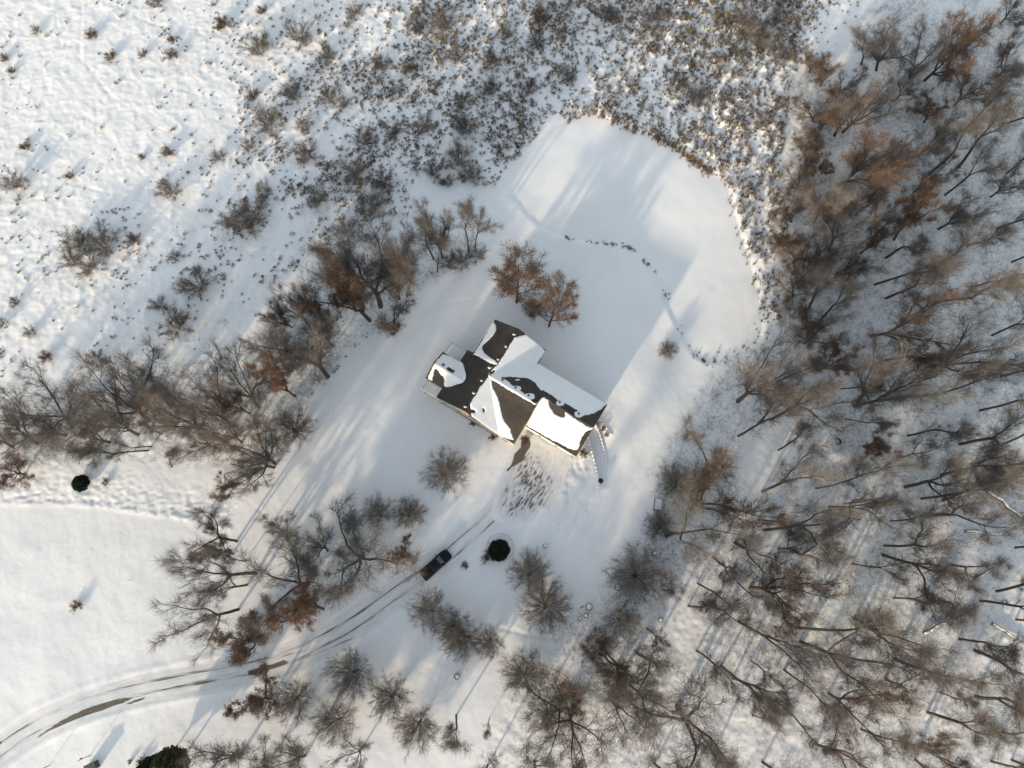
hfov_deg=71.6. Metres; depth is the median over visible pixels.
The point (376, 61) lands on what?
shrub
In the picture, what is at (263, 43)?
shrub
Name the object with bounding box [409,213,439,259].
bare tree
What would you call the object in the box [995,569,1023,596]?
bare tree
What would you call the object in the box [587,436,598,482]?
retaining wall
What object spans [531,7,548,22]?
brown shrub
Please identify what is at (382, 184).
shrub
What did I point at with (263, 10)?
brown shrub
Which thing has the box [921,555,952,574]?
bare tree
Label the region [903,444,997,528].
bare tree
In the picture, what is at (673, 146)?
reeds
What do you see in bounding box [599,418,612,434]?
retaining wall
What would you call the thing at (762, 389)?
bare tree
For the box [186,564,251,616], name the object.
bare tree
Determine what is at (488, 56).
shrub
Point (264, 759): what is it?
bare tree
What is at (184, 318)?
shrub
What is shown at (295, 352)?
bare tree
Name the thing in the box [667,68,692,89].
shrub
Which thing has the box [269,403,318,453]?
yard tree
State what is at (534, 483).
forecourt
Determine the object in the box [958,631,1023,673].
bare tree
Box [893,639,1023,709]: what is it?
bare tree
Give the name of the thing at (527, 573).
yard tree
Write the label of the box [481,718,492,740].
bare tree
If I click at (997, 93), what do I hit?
bare tree
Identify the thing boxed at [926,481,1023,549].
bare tree
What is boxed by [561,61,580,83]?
shrub
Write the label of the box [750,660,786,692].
bare tree
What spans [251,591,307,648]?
bare tree
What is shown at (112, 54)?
brown shrub
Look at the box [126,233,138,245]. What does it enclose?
shrub
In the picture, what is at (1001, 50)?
brown leaved tree
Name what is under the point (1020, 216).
bare tree
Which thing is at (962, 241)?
bare tree
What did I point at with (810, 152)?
brown leaved tree
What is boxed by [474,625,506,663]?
yard tree
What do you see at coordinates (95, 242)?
shrub
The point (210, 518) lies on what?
brown shrub
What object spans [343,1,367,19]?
shrub
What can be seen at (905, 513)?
bare tree
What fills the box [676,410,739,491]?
bare tree
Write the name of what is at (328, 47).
shrub
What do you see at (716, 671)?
bare tree
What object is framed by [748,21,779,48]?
shrub
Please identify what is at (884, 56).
bare tree
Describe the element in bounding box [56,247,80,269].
shrub
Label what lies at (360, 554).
bare tree
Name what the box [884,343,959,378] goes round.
bare tree
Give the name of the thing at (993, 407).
bare tree
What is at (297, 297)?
bare tree
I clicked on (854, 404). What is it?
bare tree
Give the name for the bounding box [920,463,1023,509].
bare tree
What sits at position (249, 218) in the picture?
shrub
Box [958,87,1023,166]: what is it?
bare tree
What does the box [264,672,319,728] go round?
yard tree
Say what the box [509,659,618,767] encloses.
brown leaved tree
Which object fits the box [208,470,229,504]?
brown leaved tree
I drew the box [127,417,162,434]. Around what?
bare tree
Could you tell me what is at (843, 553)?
bare tree
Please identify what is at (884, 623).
bare tree
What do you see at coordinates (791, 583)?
brown leaved tree
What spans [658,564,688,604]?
bare tree
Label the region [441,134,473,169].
shrub
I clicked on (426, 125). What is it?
shrub
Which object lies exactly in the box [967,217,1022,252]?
bare tree
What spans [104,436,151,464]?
bare tree
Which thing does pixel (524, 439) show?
brown shrub
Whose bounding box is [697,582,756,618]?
bare tree
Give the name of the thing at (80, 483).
evergreen bush
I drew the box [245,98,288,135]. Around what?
shrub
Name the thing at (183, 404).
bare tree
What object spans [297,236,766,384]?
bank weeds
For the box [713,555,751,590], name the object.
bare tree
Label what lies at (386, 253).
bare tree
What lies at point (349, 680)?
yard tree
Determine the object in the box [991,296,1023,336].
bare tree
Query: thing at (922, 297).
bare tree
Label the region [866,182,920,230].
bare tree
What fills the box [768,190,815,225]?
brown leaved tree
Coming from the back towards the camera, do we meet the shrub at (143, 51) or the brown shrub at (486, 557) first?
the shrub at (143, 51)
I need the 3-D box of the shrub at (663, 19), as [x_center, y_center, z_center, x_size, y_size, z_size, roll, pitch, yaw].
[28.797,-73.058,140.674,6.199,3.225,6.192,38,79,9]
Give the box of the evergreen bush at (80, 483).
[71,474,90,492]
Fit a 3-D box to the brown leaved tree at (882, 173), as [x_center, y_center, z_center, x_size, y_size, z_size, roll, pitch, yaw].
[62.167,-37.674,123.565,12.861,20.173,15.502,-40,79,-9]
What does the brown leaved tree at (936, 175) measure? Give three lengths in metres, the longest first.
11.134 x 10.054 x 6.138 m
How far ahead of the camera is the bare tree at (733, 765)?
98.86 m
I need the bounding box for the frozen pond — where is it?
[513,114,760,357]
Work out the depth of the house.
116.48 m
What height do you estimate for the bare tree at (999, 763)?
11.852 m
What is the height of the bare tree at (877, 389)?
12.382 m
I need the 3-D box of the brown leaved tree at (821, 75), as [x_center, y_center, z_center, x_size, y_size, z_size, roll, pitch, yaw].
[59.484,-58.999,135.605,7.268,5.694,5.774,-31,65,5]
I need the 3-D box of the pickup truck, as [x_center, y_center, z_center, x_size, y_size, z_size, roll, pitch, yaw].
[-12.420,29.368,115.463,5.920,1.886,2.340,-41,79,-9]
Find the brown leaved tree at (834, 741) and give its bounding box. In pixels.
[812,670,922,765]
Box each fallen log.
[802,504,879,556]
[923,619,949,634]
[964,530,1020,535]
[974,557,1011,580]
[987,490,1023,519]
[991,622,1023,643]
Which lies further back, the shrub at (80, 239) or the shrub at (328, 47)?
the shrub at (328, 47)
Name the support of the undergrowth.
on the snow ground at (384, 424)
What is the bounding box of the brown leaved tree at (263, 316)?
[251,296,292,333]
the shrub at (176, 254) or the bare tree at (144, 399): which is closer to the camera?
the bare tree at (144, 399)
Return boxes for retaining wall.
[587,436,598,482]
[595,424,607,462]
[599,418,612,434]
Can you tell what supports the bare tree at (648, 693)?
on the snow ground at (384, 424)
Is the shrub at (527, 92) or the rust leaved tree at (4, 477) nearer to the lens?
the rust leaved tree at (4, 477)
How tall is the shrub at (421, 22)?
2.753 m
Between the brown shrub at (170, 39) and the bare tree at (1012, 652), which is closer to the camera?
the bare tree at (1012, 652)
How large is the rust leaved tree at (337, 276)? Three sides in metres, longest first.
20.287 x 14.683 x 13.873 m
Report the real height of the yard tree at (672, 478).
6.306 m
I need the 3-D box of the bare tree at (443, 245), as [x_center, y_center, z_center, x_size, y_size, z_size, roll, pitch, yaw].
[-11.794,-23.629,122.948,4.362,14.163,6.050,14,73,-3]
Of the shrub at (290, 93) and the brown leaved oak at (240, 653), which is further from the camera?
the shrub at (290, 93)
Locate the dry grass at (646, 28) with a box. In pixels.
[0,0,859,376]
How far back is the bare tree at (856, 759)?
97.17 m
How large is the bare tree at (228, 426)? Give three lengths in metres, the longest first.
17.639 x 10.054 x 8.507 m
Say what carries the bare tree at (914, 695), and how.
on the snow ground at (384, 424)
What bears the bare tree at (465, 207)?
on the snow ground at (384, 424)
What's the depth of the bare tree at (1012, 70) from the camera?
128.03 m
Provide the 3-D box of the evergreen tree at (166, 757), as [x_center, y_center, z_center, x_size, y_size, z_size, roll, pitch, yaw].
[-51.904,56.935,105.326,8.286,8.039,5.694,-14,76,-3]
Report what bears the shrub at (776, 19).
on the snow ground at (384, 424)
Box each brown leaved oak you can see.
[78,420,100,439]
[188,518,233,565]
[206,605,271,668]
[219,653,281,725]
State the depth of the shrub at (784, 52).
137.77 m
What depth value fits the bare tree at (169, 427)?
109.85 m
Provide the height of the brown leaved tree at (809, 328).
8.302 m
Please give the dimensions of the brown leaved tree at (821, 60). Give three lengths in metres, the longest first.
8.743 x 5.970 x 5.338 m
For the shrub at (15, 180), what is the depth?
131.42 m
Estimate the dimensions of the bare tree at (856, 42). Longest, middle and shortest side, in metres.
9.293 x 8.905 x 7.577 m
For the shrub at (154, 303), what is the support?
on the snow ground at (384, 424)
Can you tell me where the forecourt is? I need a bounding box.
[491,436,572,523]
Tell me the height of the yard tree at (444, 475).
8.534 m
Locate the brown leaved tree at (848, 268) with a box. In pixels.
[817,255,869,289]
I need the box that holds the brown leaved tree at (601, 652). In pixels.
[573,623,666,707]
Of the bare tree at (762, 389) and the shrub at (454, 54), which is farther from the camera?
the shrub at (454, 54)
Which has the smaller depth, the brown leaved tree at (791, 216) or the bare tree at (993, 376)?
the bare tree at (993, 376)
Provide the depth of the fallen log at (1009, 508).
117.72 m
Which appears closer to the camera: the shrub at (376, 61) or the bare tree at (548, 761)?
the bare tree at (548, 761)
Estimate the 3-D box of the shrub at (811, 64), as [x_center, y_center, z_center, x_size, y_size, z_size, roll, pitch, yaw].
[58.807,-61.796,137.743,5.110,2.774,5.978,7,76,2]
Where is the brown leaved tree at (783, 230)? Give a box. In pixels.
[772,219,809,250]
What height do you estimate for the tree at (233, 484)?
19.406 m
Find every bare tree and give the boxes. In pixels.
[0,355,95,452]
[0,384,39,464]
[0,413,16,449]
[3,405,67,455]
[46,401,114,473]
[50,366,142,444]
[55,439,148,466]
[65,327,178,430]
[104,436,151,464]
[121,385,176,425]
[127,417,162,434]
[128,360,177,410]
[137,341,235,432]
[139,382,223,443]
[144,591,239,670]
[148,535,257,614]
[158,501,237,569]
[162,408,223,465]
[162,444,182,471]
[175,735,261,767]
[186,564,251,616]
[192,399,264,453]
[199,335,278,411]
[199,399,293,478]
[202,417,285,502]
[207,547,244,563]
[232,524,333,647]
[233,313,299,379]
[236,270,343,385]
[248,730,284,767]
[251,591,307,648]
[253,509,300,547]
[253,730,314,767]
[261,278,312,326]
[274,547,321,590]
[277,288,320,314]
[285,511,335,572]
[290,204,424,311]
[293,294,337,346]
[294,221,370,317]
[315,484,429,616]
[318,722,372,767]
[358,229,418,299]
[360,214,421,290]
[409,193,459,258]
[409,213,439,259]
[434,225,453,272]
[436,715,476,760]
[451,192,480,252]
[467,204,503,248]
[475,748,504,767]
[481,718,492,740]
[501,664,594,767]
[516,740,563,767]
[535,689,573,730]
[579,659,754,767]
[597,677,667,760]
[618,634,681,730]
[627,675,701,752]
[640,750,704,767]
[644,627,674,660]
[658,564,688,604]
[659,469,772,571]
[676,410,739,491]
[688,586,723,616]
[696,650,749,709]
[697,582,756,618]
[699,582,773,641]
[705,740,743,767]
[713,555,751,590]
[720,665,797,745]
[721,517,809,597]
[728,307,828,420]
[731,669,807,725]
[737,377,836,436]
[737,583,784,615]
[738,620,849,701]
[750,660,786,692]
[752,697,781,729]
[761,431,859,499]
[761,755,809,767]
[762,513,815,549]
[763,494,871,569]
[771,369,865,438]
[775,515,836,569]
[777,410,821,450]
[781,350,836,386]
[783,669,862,736]
[785,288,859,357]
[791,714,846,767]
[795,256,837,307]
[795,599,912,651]
[799,599,937,738]
[800,167,885,248]
[807,519,858,571]
[810,220,862,274]
[813,738,900,767]
[815,448,925,488]
[819,271,872,320]
[821,481,923,544]
[829,61,912,141]
[832,396,873,409]
[835,237,892,285]
[838,324,920,419]
[840,378,890,396]
[845,413,903,432]
[846,17,888,64]
[846,486,911,513]
[850,9,925,73]
[850,600,968,680]
[851,552,925,589]
[853,350,980,420]
[860,722,929,765]
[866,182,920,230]
[873,252,975,289]
[875,146,917,193]
[881,548,988,634]
[882,13,962,79]
[883,506,967,564]
[884,122,946,177]
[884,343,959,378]
[884,660,944,718]
[885,62,929,111]
[885,228,937,262]
[885,244,957,299]
[889,500,955,524]
[893,577,953,618]
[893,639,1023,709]
[897,419,960,473]
[900,283,970,319]
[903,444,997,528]
[907,416,989,446]
[914,757,940,767]
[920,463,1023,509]
[921,102,967,159]
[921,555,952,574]
[924,213,996,292]
[926,302,1023,395]
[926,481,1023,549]
[926,700,1023,764]
[927,103,994,174]
[928,579,987,637]
[935,258,1023,313]
[937,184,1006,232]
[940,438,1023,475]
[940,689,984,711]
[942,349,1023,398]
[943,463,1005,501]
[944,132,1014,195]
[950,552,1016,596]
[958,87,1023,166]
[958,395,1023,475]
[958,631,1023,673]
[962,64,1023,131]
[963,461,1023,496]
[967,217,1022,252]
[973,647,1023,704]
[974,666,1023,734]
[977,261,1023,303]
[979,391,1023,411]
[979,592,1023,626]
[980,153,1023,197]
[982,52,1023,94]
[990,760,1019,767]
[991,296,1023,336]
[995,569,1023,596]
[997,207,1023,228]
[998,698,1023,745]
[1001,412,1023,444]
[1005,128,1023,174]
[1011,753,1023,767]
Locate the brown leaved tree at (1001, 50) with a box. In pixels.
[992,26,1023,79]
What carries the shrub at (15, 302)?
on the snow ground at (384, 424)
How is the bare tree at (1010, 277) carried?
on the snow ground at (384, 424)
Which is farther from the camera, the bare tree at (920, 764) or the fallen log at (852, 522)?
the fallen log at (852, 522)
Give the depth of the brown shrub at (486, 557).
115.78 m
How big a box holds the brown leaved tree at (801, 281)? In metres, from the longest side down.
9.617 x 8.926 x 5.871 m
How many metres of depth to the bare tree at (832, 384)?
105.50 m
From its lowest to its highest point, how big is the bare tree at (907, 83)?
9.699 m
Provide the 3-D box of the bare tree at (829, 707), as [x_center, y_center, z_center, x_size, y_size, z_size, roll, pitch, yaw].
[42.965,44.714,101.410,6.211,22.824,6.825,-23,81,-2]
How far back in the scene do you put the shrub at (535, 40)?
139.82 m
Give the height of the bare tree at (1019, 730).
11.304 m
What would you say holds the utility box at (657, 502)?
on the snow ground at (384, 424)
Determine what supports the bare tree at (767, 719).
on the snow ground at (384, 424)
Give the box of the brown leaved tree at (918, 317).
[870,273,975,379]
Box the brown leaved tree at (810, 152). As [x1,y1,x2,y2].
[787,129,827,160]
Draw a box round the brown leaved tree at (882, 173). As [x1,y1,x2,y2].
[831,115,925,208]
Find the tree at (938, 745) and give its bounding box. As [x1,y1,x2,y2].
[913,728,983,767]
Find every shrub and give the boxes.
[0,53,10,62]
[0,163,29,193]
[0,317,7,327]
[5,65,15,73]
[9,295,19,306]
[18,137,31,150]
[21,324,36,338]
[29,25,42,35]
[36,349,52,366]
[48,223,94,258]
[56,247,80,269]
[62,169,74,178]
[68,216,123,264]
[69,600,82,614]
[72,250,102,279]
[82,349,102,364]
[83,27,97,39]
[100,354,111,366]
[101,476,109,486]
[103,49,116,63]
[122,231,141,245]
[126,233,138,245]
[135,753,145,765]
[137,46,147,58]
[137,153,145,160]
[143,0,162,7]
[145,294,171,315]
[148,172,184,202]
[152,300,196,344]
[154,177,168,188]
[157,143,177,158]
[164,34,175,41]
[165,47,178,59]
[167,247,180,260]
[167,265,220,302]
[204,512,212,520]
[206,145,227,163]
[209,12,231,30]
[213,208,242,234]
[222,187,273,239]
[237,26,273,59]
[238,134,256,153]
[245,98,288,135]
[246,84,259,100]
[253,177,274,202]
[255,5,266,17]
[277,79,306,104]
[280,15,315,46]
[286,137,323,168]
[293,113,315,136]
[305,179,328,209]
[312,78,337,104]
[315,40,336,62]
[329,213,361,240]
[331,89,355,108]
[335,149,374,188]
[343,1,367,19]
[349,185,390,217]
[351,126,377,145]
[368,162,394,195]
[369,48,389,69]
[382,122,401,142]
[399,57,416,74]
[407,10,428,34]
[412,108,438,133]
[421,161,444,184]
[425,4,464,39]
[438,248,461,270]
[439,173,457,189]
[441,44,465,63]
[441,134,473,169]
[449,110,480,140]
[450,89,473,109]
[450,247,473,272]
[457,161,486,186]
[464,243,487,265]
[477,47,505,70]
[480,74,503,95]
[480,543,494,564]
[488,434,497,440]
[494,19,515,40]
[513,77,540,96]
[519,435,529,444]
[522,25,547,47]
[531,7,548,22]
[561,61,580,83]
[580,447,591,459]
[594,0,621,20]
[643,2,669,29]
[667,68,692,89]
[685,83,710,106]
[733,4,761,30]
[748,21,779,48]
[764,5,788,31]
[768,39,794,65]
[805,54,827,76]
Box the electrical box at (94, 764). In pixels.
[83,760,99,767]
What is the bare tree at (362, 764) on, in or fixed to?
on the snow ground at (384, 424)
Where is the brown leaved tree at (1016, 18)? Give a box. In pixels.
[994,0,1023,28]
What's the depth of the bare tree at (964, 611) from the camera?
102.71 m
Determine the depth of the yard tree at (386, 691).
108.10 m
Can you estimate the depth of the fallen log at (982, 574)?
115.38 m
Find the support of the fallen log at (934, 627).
on the snow ground at (384, 424)
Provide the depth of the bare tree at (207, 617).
101.46 m
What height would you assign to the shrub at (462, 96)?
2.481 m
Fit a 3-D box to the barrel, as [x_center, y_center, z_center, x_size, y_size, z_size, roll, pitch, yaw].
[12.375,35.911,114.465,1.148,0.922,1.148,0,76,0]
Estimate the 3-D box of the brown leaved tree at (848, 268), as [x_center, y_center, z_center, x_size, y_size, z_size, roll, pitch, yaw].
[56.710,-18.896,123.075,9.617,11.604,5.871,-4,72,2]
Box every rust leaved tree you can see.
[0,446,42,493]
[242,350,298,396]
[258,577,324,634]
[286,245,381,324]
[385,533,417,566]
[807,331,867,377]
[808,152,837,174]
[862,418,903,464]
[890,172,961,240]
[897,87,955,123]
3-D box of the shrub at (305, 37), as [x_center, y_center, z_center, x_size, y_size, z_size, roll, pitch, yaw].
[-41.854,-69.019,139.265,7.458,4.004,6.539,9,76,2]
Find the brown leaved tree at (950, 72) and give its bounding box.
[923,7,984,92]
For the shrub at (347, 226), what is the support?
on the snow ground at (384, 424)
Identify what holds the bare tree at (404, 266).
on the snow ground at (384, 424)
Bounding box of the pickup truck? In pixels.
[419,549,451,580]
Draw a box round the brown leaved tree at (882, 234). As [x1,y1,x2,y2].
[860,213,911,253]
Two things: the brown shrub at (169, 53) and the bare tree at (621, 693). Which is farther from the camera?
the brown shrub at (169, 53)
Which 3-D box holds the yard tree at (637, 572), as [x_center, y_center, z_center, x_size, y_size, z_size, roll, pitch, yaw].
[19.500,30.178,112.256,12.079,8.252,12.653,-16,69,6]
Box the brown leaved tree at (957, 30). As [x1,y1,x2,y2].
[937,0,1009,63]
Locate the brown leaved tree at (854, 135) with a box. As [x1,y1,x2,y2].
[840,127,897,174]
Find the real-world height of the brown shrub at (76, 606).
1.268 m
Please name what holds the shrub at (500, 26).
on the snow ground at (384, 424)
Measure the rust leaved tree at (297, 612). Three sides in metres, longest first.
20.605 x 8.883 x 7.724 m
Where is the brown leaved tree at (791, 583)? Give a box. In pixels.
[749,558,863,642]
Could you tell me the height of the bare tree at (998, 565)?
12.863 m
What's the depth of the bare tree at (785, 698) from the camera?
94.05 m
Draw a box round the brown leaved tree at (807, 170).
[796,139,825,178]
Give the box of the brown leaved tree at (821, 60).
[786,42,832,72]
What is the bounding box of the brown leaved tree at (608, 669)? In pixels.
[594,659,636,691]
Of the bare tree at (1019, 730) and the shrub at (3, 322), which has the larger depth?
the shrub at (3, 322)
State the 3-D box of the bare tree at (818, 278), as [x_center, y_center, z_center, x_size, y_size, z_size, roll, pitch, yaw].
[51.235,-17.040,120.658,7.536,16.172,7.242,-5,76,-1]
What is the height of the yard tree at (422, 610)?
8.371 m
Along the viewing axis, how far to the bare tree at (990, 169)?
124.04 m
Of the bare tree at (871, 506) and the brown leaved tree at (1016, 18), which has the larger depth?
the brown leaved tree at (1016, 18)
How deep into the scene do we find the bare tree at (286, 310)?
115.39 m
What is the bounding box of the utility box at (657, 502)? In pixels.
[653,498,662,510]
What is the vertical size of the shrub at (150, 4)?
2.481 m
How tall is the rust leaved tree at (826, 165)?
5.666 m
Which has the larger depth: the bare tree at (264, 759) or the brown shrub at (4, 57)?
the brown shrub at (4, 57)
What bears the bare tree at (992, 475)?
on the snow ground at (384, 424)
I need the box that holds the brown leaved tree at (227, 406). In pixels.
[197,386,250,417]
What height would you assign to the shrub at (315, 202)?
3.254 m
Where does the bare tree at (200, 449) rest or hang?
on the snow ground at (384, 424)
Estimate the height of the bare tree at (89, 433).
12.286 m
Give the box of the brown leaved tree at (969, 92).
[939,54,1004,106]
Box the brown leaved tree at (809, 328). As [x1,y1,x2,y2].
[791,297,834,341]
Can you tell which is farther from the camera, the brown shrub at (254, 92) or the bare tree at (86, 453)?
the brown shrub at (254, 92)
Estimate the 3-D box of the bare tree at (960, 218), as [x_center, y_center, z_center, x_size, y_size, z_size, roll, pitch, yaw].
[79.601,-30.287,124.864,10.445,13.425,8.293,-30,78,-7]
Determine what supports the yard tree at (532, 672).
on the snow ground at (384, 424)
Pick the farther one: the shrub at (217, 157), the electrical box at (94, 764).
the shrub at (217, 157)
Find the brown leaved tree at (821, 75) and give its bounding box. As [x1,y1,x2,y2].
[810,60,841,86]
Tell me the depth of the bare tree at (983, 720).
96.36 m
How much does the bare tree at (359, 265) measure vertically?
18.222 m
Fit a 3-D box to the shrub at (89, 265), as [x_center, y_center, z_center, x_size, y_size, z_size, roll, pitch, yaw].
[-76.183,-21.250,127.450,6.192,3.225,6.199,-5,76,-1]
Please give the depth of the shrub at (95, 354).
123.79 m
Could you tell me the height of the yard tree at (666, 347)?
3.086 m
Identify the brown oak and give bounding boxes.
[485,236,563,320]
[520,269,580,331]
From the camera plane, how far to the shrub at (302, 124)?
134.85 m
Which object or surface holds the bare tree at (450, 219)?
on the snow ground at (384, 424)
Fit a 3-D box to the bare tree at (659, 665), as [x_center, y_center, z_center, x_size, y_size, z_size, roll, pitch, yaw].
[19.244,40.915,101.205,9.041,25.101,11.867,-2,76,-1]
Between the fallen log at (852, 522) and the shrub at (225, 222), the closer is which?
the fallen log at (852, 522)
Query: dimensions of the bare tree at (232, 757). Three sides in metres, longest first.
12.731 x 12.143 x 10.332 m
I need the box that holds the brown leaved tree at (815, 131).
[804,107,836,152]
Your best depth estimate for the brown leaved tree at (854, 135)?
128.77 m
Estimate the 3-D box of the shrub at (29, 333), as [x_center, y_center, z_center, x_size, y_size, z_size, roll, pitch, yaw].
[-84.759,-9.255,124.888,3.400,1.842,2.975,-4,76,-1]
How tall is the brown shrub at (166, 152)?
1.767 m
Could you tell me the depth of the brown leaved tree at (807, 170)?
130.82 m
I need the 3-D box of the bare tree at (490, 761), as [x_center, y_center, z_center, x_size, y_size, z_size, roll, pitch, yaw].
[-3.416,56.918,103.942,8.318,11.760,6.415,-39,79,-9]
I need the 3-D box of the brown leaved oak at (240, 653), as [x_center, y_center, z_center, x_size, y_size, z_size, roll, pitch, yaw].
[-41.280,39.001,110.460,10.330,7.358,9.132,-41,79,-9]
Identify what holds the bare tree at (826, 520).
on the snow ground at (384, 424)
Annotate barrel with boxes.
[585,603,592,610]
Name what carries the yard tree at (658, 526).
on the snow ground at (384, 424)
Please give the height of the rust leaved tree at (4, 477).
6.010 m
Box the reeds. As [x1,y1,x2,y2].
[562,107,762,309]
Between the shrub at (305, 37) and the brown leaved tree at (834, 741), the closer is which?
the brown leaved tree at (834, 741)
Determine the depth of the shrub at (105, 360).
123.93 m
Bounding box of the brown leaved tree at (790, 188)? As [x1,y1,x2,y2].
[779,157,830,209]
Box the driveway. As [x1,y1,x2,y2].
[0,492,505,767]
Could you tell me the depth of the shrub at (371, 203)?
130.01 m
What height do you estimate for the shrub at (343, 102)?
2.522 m
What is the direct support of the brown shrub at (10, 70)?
on the snow ground at (384, 424)
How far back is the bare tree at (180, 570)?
104.03 m
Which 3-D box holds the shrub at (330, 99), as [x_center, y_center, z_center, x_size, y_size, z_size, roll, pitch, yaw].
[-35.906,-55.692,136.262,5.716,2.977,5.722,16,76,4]
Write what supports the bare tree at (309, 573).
on the snow ground at (384, 424)
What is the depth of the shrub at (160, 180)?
132.27 m
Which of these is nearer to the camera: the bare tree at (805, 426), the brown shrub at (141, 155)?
the bare tree at (805, 426)
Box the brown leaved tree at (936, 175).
[908,152,965,195]
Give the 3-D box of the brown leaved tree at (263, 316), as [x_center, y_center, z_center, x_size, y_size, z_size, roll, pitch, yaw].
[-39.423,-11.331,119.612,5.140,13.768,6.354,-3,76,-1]
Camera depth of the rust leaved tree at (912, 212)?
119.41 m
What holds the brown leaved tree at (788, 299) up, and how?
on the snow ground at (384, 424)
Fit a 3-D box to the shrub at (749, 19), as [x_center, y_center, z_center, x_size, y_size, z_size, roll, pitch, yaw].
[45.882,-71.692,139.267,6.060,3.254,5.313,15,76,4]
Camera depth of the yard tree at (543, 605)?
111.83 m
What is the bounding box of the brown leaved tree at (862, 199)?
[818,188,874,220]
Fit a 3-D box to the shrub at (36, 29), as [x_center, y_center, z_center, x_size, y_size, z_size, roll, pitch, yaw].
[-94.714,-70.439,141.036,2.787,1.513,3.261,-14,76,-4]
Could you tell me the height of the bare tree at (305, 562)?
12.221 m
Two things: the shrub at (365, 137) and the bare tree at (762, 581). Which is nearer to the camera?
the bare tree at (762, 581)
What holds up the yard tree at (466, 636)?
on the snow ground at (384, 424)
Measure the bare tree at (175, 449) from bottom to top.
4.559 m
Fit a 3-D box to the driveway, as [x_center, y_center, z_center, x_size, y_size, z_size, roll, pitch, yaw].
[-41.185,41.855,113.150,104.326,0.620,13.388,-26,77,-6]
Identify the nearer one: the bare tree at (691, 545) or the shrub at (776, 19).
the bare tree at (691, 545)
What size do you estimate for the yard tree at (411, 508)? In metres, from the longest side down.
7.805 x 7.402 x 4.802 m
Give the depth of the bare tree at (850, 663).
98.12 m
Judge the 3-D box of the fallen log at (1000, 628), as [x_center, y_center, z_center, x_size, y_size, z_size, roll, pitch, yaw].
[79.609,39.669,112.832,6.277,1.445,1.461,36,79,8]
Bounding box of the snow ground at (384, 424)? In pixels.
[0,0,1023,767]
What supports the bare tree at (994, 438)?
on the snow ground at (384, 424)
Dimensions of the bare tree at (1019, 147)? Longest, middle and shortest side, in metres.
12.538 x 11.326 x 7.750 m
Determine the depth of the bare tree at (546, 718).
103.45 m
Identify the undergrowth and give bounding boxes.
[0,0,1023,767]
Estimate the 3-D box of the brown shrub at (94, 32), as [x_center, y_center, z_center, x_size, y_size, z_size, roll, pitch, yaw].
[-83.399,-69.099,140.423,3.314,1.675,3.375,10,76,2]
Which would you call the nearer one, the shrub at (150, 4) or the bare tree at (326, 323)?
the bare tree at (326, 323)
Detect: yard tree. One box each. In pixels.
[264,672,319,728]
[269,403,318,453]
[304,694,363,750]
[319,643,376,710]
[337,509,366,533]
[357,487,397,531]
[367,668,415,723]
[387,704,445,763]
[390,495,428,530]
[403,583,455,638]
[417,443,476,499]
[429,606,470,651]
[438,610,487,669]
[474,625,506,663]
[499,642,552,704]
[504,543,553,595]
[511,571,576,644]
[600,600,645,648]
[601,541,671,613]
[640,507,678,541]
[656,461,695,503]
[657,338,679,360]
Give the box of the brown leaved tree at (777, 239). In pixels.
[767,211,849,275]
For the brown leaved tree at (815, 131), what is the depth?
132.15 m
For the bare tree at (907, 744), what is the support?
on the snow ground at (384, 424)
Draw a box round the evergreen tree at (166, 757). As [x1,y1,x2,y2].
[136,744,190,767]
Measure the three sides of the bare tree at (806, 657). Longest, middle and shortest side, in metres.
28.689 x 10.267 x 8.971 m
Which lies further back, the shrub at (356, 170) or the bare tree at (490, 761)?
the shrub at (356, 170)
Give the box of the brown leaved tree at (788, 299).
[769,261,828,321]
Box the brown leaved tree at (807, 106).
[779,89,839,130]
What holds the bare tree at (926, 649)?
on the snow ground at (384, 424)
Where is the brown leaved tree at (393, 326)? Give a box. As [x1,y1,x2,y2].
[370,275,416,338]
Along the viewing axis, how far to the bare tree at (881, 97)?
126.05 m
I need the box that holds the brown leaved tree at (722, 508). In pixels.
[675,438,794,538]
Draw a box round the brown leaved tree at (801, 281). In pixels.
[793,242,824,291]
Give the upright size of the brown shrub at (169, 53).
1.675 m
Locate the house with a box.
[421,319,606,457]
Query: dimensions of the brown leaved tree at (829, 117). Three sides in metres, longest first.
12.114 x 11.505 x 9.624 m
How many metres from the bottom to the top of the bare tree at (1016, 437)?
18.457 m
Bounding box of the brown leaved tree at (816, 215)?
[784,178,859,229]
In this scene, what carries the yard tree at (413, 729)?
on the snow ground at (384, 424)
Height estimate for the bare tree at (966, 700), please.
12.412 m
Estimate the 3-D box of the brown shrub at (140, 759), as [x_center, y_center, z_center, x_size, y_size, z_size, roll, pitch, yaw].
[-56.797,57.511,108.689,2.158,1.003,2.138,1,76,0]
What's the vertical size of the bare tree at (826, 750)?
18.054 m
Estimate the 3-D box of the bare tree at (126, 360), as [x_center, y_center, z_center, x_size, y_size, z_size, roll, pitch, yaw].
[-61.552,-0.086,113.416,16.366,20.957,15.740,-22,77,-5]
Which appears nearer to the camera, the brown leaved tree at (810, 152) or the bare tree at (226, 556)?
the bare tree at (226, 556)
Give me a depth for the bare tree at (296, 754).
103.76 m
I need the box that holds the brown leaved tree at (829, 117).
[814,83,878,136]
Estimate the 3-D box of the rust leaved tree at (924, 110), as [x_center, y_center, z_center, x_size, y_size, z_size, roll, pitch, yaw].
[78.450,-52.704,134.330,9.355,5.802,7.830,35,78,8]
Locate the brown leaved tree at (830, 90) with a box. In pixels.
[821,62,871,98]
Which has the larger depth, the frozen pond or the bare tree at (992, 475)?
the frozen pond
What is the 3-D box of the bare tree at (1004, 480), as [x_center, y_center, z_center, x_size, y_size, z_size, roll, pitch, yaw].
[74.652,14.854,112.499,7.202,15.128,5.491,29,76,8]

